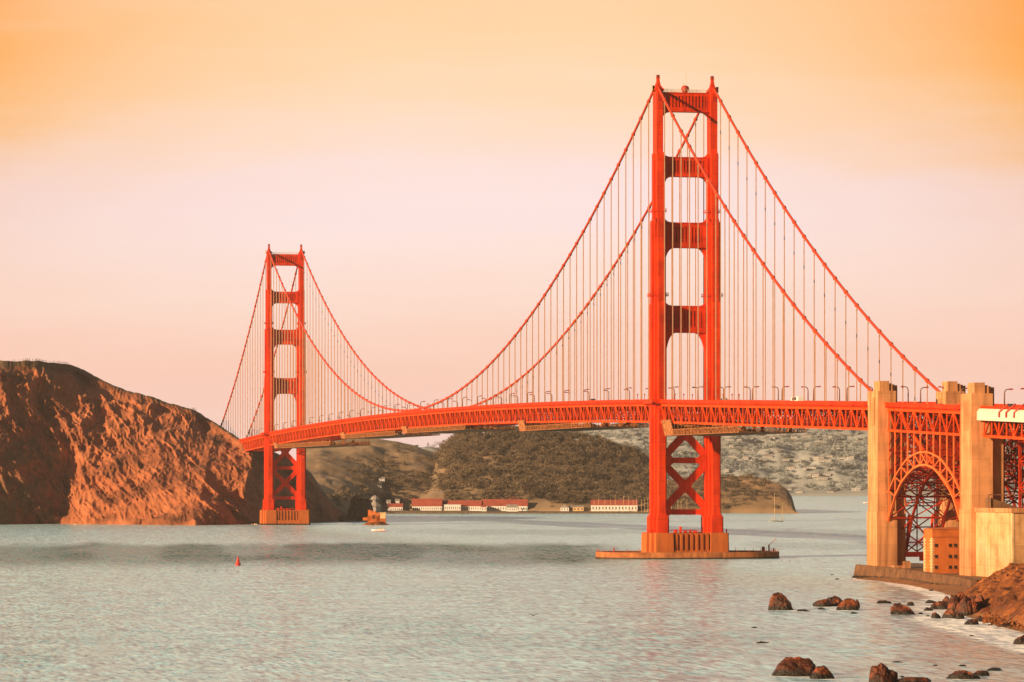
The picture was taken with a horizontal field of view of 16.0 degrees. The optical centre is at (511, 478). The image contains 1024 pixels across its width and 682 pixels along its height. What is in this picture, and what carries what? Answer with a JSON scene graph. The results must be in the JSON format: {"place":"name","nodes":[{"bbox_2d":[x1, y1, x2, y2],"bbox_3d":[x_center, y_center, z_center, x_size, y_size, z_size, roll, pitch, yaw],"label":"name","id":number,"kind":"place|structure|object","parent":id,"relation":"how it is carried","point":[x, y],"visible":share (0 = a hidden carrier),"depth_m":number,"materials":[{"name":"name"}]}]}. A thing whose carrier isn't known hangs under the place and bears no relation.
{"place":"outdoors","nodes":[
{"label":"outdoors","id":0,"kind":"place"},
{"bbox_2d":[0,360,343,524],"bbox_3d":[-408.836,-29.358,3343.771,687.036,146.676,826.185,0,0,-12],"label":"headland cliff","id":1,"kind":"structure","parent":0,"point":[79,445],"depth_m":3087.13,"materials":[{"name":"brown stone"}]},
{"bbox_2d":[306,439,439,513],"bbox_3d":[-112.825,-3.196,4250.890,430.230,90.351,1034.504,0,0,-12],"label":"grassy hill","id":2,"kind":"structure","parent":0,"point":[331,476],"depth_m":4136.05,"materials":[{"name":"brown plant"}]},
{"bbox_2d":[325,444,435,506],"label":"scrub wood","id":3,"kind":"object","parent":2,"relation":"on","point":[424,479],"visible":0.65,"depth_m":4083.40,"materials":[{"name":"green plant"}]},
{"bbox_2d":[0,496,1023,681],"bbox_3d":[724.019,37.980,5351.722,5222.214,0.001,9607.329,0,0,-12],"label":"water","id":4,"kind":"structure","parent":0,"point":[431,597],"depth_m":1089.20,"materials":[{"name":"grey liquid"}]},
{"bbox_2d":[338,513,354,521],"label":"rock stack","id":5,"kind":"object","parent":4,"relation":"in","point":[343,517],"visible":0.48,"depth_m":3193.70,"materials":[{"name":"stone"}]},
{"bbox_2d":[347,495,372,520],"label":"rock stack","id":6,"kind":"object","parent":4,"relation":"in","point":[359,508],"visible":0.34,"depth_m":3234.75,"materials":[{"name":"brown stone"}]},
{"bbox_2d":[363,521,388,524],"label":"rock stack","id":7,"kind":"object","parent":4,"relation":"in","point":[377,523],"visible":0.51,"depth_m":2980.12,"materials":[{"name":"brown stone"}]},
{"bbox_2d":[363,510,385,522],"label":"station ruin","id":8,"kind":"object","parent":7,"relation":"on","point":[373,516],"visible":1,"depth_m":2983.00,"materials":[{"name":"brick"}]},
{"bbox_2d":[371,495,380,512],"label":"tiered house","id":9,"kind":"structure","parent":8,"relation":"on","point":[376,505],"depth_m":3716.10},
{"bbox_2d":[389,511,470,513],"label":"timber pier","id":10,"kind":"structure","parent":4,"relation":"in","point":[445,512],"depth_m":3866.00,"materials":[{"name":"wood"}]},
{"bbox_2d":[381,510,648,513],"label":"shore flat","id":11,"kind":"structure","parent":4,"relation":"in","point":[419,512],"depth_m":3966.47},
{"bbox_2d":[387,503,402,510],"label":"shore building","id":12,"kind":"structure","parent":11,"relation":"on","point":[395,506],"depth_m":3968.00,"materials":[{"name":"red paint"}]},
{"bbox_2d":[412,499,441,510],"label":"shore building","id":13,"kind":"structure","parent":11,"relation":"on","point":[426,504],"depth_m":3985.62,"materials":[{"name":"red paint"}]},
{"bbox_2d":[444,504,460,510],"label":"shore building","id":14,"kind":"structure","parent":11,"relation":"on","point":[452,507],"depth_m":3984.00,"materials":[{"name":"white paint"}]},
{"bbox_2d":[442,500,481,510],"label":"shore building","id":15,"kind":"structure","parent":11,"relation":"on","point":[471,505],"depth_m":3993.20,"materials":[{"name":"red paint"}]},
{"bbox_2d":[482,499,527,510],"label":"shore building","id":16,"kind":"structure","parent":11,"relation":"on","point":[495,504],"depth_m":3994.77,"materials":[{"name":"red paint"}]},
{"bbox_2d":[506,504,517,510],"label":"shore building","id":17,"kind":"structure","parent":11,"relation":"on","point":[512,507],"depth_m":3972.00,"materials":[{"name":"white paint"}]},
{"bbox_2d":[591,500,637,510],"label":"shore building","id":18,"kind":"structure","parent":11,"relation":"on","point":[610,505],"depth_m":3985.00,"materials":[{"name":"white paint"}]},
{"bbox_2d":[486,512,648,513],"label":"quay","id":19,"kind":"structure","parent":4,"relation":"in","point":[568,512],"depth_m":3936.00,"materials":[{"name":"grey concrete"}]},
{"bbox_2d":[220,75,940,551],"bbox_3d":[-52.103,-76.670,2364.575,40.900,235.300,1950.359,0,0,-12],"label":"suspension bridge","id":20,"kind":"structure","parent":4,"relation":"in","point":[656,407],"depth_m":1736.71,"materials":[{"name":"orange paint"}]},
{"bbox_2d":[273,435,369,447],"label":"work platform","id":21,"kind":"structure","parent":20,"relation":"hanging from","point":[323,444],"depth_m":2771.21,"materials":[{"name":"beige metal"}]},
{"bbox_2d":[340,429,438,438],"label":"work platform","id":22,"kind":"structure","parent":20,"relation":"hanging from","point":[384,435],"depth_m":2489.63,"materials":[{"name":"beige metal"}]},
{"bbox_2d":[401,425,514,433],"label":"work platform","id":23,"kind":"structure","parent":20,"relation":"hanging from","point":[447,429],"depth_m":2254.17,"materials":[{"name":"metal"}]},
{"bbox_2d":[517,420,647,430],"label":"work platform","id":24,"kind":"structure","parent":20,"relation":"hanging from","point":[563,426],"depth_m":1932.08,"materials":[{"name":"beige metal"}]},
{"bbox_2d":[661,420,805,435],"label":"work platform","id":25,"kind":"structure","parent":20,"relation":"hanging from","point":[675,429],"depth_m":1664.88,"materials":[{"name":"metal"}]},
{"bbox_2d":[781,386,788,400],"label":"street lamp","id":26,"kind":"object","parent":20,"relation":"on","point":[782,393],"visible":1,"depth_m":1537.41,"materials":[{"name":"metal"}]},
{"bbox_2d":[791,397,803,400],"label":"bus","id":27,"kind":"object","parent":20,"relation":"on","point":[798,398],"visible":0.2,"depth_m":1524.90,"materials":[{"name":"white paint"}]},
{"bbox_2d":[801,386,808,400],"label":"street lamp","id":28,"kind":"object","parent":20,"relation":"on","point":[807,393],"visible":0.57,"depth_m":1578.37,"materials":[{"name":"metal"}]},
{"bbox_2d":[846,386,854,400],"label":"street lamp","id":29,"kind":"object","parent":20,"relation":"on","point":[847,393],"visible":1,"depth_m":1447.91,"materials":[{"name":"metal"}]},
{"bbox_2d":[595,538,778,558],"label":"pier fender","id":30,"kind":"object","parent":4,"relation":"in","point":[737,554],"visible":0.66,"depth_m":1715.32,"materials":[{"name":"concrete"}]},
{"bbox_2d":[637,476,798,513],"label":"headland","id":31,"kind":"structure","parent":4,"relation":"in","point":[761,504],"depth_m":3994.20,"materials":[{"name":"brown plant"}]},
{"bbox_2d":[637,474,780,507],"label":"headland scrub","id":32,"kind":"object","parent":31,"relation":"on","point":[751,493],"visible":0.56,"depth_m":4046.31,"materials":[{"name":"green plant"}]},
{"bbox_2d":[769,493,782,521],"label":"sailboat","id":33,"kind":"object","parent":4,"relation":"on","point":[774,520],"visible":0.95,"depth_m":3193.73,"materials":[{"name":"white paint"}]},
{"bbox_2d":[768,592,792,609],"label":"sea rock","id":34,"kind":"object","parent":4,"relation":"in","point":[779,601],"visible":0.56,"depth_m":1050.33,"materials":[{"name":"brown stone"}]},
{"bbox_2d":[772,657,815,676],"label":"sea rock","id":35,"kind":"object","parent":4,"relation":"in","point":[796,667],"visible":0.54,"depth_m":700.19,"materials":[{"name":"brown stone"}]},
{"bbox_2d":[813,599,830,606],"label":"sea rock","id":36,"kind":"object","parent":4,"relation":"in","point":[823,603],"visible":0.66,"depth_m":1078.14,"materials":[{"name":"brown stone"}]},
{"bbox_2d":[810,665,834,678],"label":"sea rock","id":37,"kind":"object","parent":4,"relation":"in","point":[821,672],"visible":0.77,"depth_m":690.27,"materials":[{"name":"brown stone"}]},
{"bbox_2d":[827,596,842,605],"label":"sea rock","id":38,"kind":"object","parent":4,"relation":"in","point":[835,600],"visible":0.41,"depth_m":1084.23,"materials":[{"name":"brown stone"}]},
{"bbox_2d":[836,598,858,609],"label":"sea rock","id":39,"kind":"object","parent":4,"relation":"in","point":[848,604],"visible":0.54,"depth_m":1050.38,"materials":[{"name":"brown stone"}]},
{"bbox_2d":[869,663,897,681],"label":"sea rock","id":40,"kind":"object","parent":4,"relation":"in","point":[881,672],"visible":1,"depth_m":665.28,"materials":[{"name":"brown stone"}]},
{"bbox_2d":[876,600,890,603],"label":"sea rock","id":41,"kind":"object","parent":4,"relation":"in","point":[883,602],"visible":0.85,"depth_m":1105.79,"materials":[{"name":"brown stone"}]},
{"bbox_2d":[890,603,914,614],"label":"sea rock","id":42,"kind":"object","parent":4,"relation":"in","point":[898,609],"visible":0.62,"depth_m":1015.73,"materials":[{"name":"brown stone"}]},
{"bbox_2d":[896,677,930,681],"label":"sea rock","id":43,"kind":"object","parent":4,"relation":"in","point":[915,679],"visible":1,"depth_m":665.50,"materials":[{"name":"brown stone"}]},
{"bbox_2d":[931,612,940,617],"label":"shore boulder","id":44,"kind":"object","parent":4,"relation":"in","point":[935,615],"visible":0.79,"depth_m":989.29,"materials":[{"name":"brown stone"}]},
{"bbox_2d":[942,608,955,617],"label":"shore boulder","id":45,"kind":"object","parent":4,"relation":"in","point":[949,613],"visible":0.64,"depth_m":989.58,"materials":[{"name":"brown stone"}]},
{"bbox_2d":[955,613,964,618],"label":"shore boulder","id":46,"kind":"object","parent":4,"relation":"in","point":[959,615],"visible":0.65,"depth_m":984.54,"materials":[{"name":"brown stone"}]},
{"bbox_2d":[946,670,980,678],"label":"sea rock","id":47,"kind":"object","parent":4,"relation":"in","point":[961,674],"visible":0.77,"depth_m":690.10,"materials":[{"name":"brown stone"}]},
{"bbox_2d":[964,619,978,624],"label":"shore boulder","id":48,"kind":"object","parent":4,"relation":"in","point":[972,622],"visible":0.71,"depth_m":946.10,"materials":[{"name":"brown stone"}]},
{"bbox_2d":[975,670,989,675],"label":"sea rock","id":49,"kind":"object","parent":4,"relation":"in","point":[981,673],"visible":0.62,"depth_m":701.05,"materials":[{"name":"brown stone"}]},
{"bbox_2d":[987,667,1001,670],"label":"sea rock","id":50,"kind":"object","parent":4,"relation":"in","point":[994,669],"visible":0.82,"depth_m":719.62,"materials":[{"name":"stone"}]},
{"bbox_2d":[1013,635,1023,644],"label":"sea rock","id":51,"kind":"object","parent":4,"relation":"in","point":[1019,640],"visible":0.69,"depth_m":833.42,"materials":[{"name":"stone"}]},
{"bbox_2d":[0,0,1023,459],"label":"sky","id":52,"kind":"structure","parent":0,"point":[435,166],"materials":[{"name":"orange"}]},
{"bbox_2d":[410,434,648,510],"bbox_3d":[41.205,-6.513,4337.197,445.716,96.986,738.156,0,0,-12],"label":"wooded hill","id":53,"kind":"structure","parent":0,"point":[538,503],"depth_m":4087.88,"materials":[{"name":"green plant"}]},
{"bbox_2d":[432,426,648,503],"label":"hillside wood","id":54,"kind":"object","parent":53,"relation":"on","point":[609,447],"visible":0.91,"depth_m":4141.91,"materials":[{"name":"green plant"}]},
{"bbox_2d":[560,504,568,510],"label":"shore building","id":55,"kind":"structure","parent":53,"relation":"on","point":[564,507],"depth_m":3984.94,"materials":[{"name":"white paint"}]},
{"bbox_2d":[569,505,583,510],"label":"shore building","id":56,"kind":"structure","parent":53,"relation":"on","point":[576,507],"depth_m":3988.00,"materials":[{"name":"stone"}]},
{"bbox_2d":[420,416,1023,495],"bbox_3d":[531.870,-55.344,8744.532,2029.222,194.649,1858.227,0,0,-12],"label":"hillside","id":57,"kind":"structure","parent":0,"point":[777,461],"depth_m":8291.03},
{"bbox_2d":[787,466,794,469],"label":"hillside house","id":58,"kind":"structure","parent":57,"relation":"on","point":[790,467],"depth_m":8131.05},
{"bbox_2d":[566,417,1023,490],"bbox_3d":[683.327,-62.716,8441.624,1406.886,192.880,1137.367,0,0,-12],"label":"wood","id":59,"kind":"object","parent":57,"relation":"on","point":[858,452],"visible":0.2,"depth_m":8337.46,"materials":[{"name":"green plant"}]},
{"bbox_2d":[817,476,827,479],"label":"hillside house","id":60,"kind":"structure","parent":57,"relation":"on","point":[822,478],"depth_m":8065.41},
{"bbox_2d":[818,459,830,461],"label":"hillside house","id":61,"kind":"structure","parent":57,"relation":"on","point":[824,460],"depth_m":8271.44,"materials":[{"name":"beige"}]},
{"bbox_2d":[856,563,1023,631],"bbox_3d":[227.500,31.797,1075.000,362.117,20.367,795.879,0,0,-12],"label":"shore ground","id":62,"kind":"structure","parent":0,"point":[1004,597],"depth_m":1048.76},
{"bbox_2d":[851,564,976,587],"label":"sea wall","id":63,"kind":"structure","parent":62,"relation":"on","point":[862,571],"depth_m":1332.98,"materials":[{"name":"concrete"}]},
{"bbox_2d":[930,601,947,608],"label":"shore boulder","id":64,"kind":"object","parent":62,"relation":"on","point":[940,605],"visible":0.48,"depth_m":1057.10,"materials":[{"name":"brown stone"}]},
{"bbox_2d":[942,596,948,602],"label":"shore boulder","id":65,"kind":"object","parent":62,"relation":"on","point":[946,599],"visible":0.23,"depth_m":1094.27,"materials":[{"name":"brown stone"}]},
{"bbox_2d":[948,594,960,609],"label":"shore boulder","id":66,"kind":"object","parent":62,"relation":"on","point":[954,600],"visible":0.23,"depth_m":1036.64,"materials":[{"name":"brown stone"}]},
{"bbox_2d":[957,592,964,599],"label":"shore boulder","id":67,"kind":"object","parent":62,"relation":"on","point":[960,595],"visible":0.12,"depth_m":1047.94,"materials":[{"name":"brown stone"}]},
{"bbox_2d":[955,595,977,615],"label":"shore boulder","id":68,"kind":"object","parent":62,"relation":"on","point":[966,606],"visible":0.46,"depth_m":1007.72,"materials":[{"name":"brown stone"}]},
{"bbox_2d":[973,595,986,609],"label":"shore boulder","id":69,"kind":"object","parent":62,"relation":"on","point":[980,601],"visible":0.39,"depth_m":1013.34,"materials":[{"name":"brown stone"}]},
{"bbox_2d":[980,606,990,613],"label":"shore boulder","id":70,"kind":"object","parent":62,"relation":"on","point":[986,608],"visible":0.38,"depth_m":998.26,"materials":[{"name":"brown stone"}]},
{"bbox_2d":[982,567,1023,628],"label":"scree stones","id":71,"kind":"object","parent":62,"relation":"on","point":[995,619],"visible":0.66,"depth_m":933.84,"materials":[{"name":"brown stone"}]},
{"bbox_2d":[1002,621,1016,625],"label":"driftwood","id":72,"kind":"object","parent":62,"relation":"on","point":[1007,624],"visible":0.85,"depth_m":918.68,"materials":[{"name":"brown wood"}]},
{"bbox_2d":[906,563,982,581],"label":"shore paving","id":73,"kind":"structure","parent":0,"point":[918,566],"depth_m":1315.72,"materials":[{"name":"grey concrete"}]},
{"bbox_2d":[867,381,905,566],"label":"concrete pylon","id":74,"kind":"object","parent":73,"relation":"on","point":[886,543],"visible":0.84,"depth_m":1389.04,"materials":[{"name":"beige concrete"}]},
{"bbox_2d":[885,402,1023,567],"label":"arch bridge","id":75,"kind":"structure","parent":74,"relation":"attached to","point":[932,455],"depth_m":1363.85,"materials":[{"name":"paint"}]},
{"bbox_2d":[891,565,904,567],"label":"stone block","id":76,"kind":"structure","parent":73,"relation":"on","point":[898,566],"depth_m":1372.22,"materials":[{"name":"concrete"}]},
{"bbox_2d":[923,527,958,572],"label":"brick fort","id":77,"kind":"structure","parent":73,"relation":"on","point":[941,549],"depth_m":1317.24,"materials":[{"name":"brick"}]},
{"bbox_2d":[935,381,965,526],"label":"concrete pylon","id":78,"kind":"object","parent":73,"relation":"on","point":[949,393],"visible":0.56,"depth_m":1394.67,"materials":[{"name":"beige concrete"}]},
{"bbox_2d":[959,383,1002,575],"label":"concrete pylon","id":79,"kind":"object","parent":73,"relation":"on","point":[981,467],"visible":0.8,"depth_m":1284.26,"materials":[{"name":"beige concrete"}]},
{"bbox_2d":[974,494,1023,576],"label":"concrete abutment","id":80,"kind":"object","parent":73,"relation":"on","point":[999,535],"visible":0.84,"depth_m":1262.19,"materials":[{"name":"concrete"}]},
{"bbox_2d":[977,403,1023,507],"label":"approach viaduct","id":81,"kind":"object","parent":80,"relation":"on","point":[1012,414],"visible":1,"depth_m":1267.40,"materials":[{"name":"metal"}]}
]}

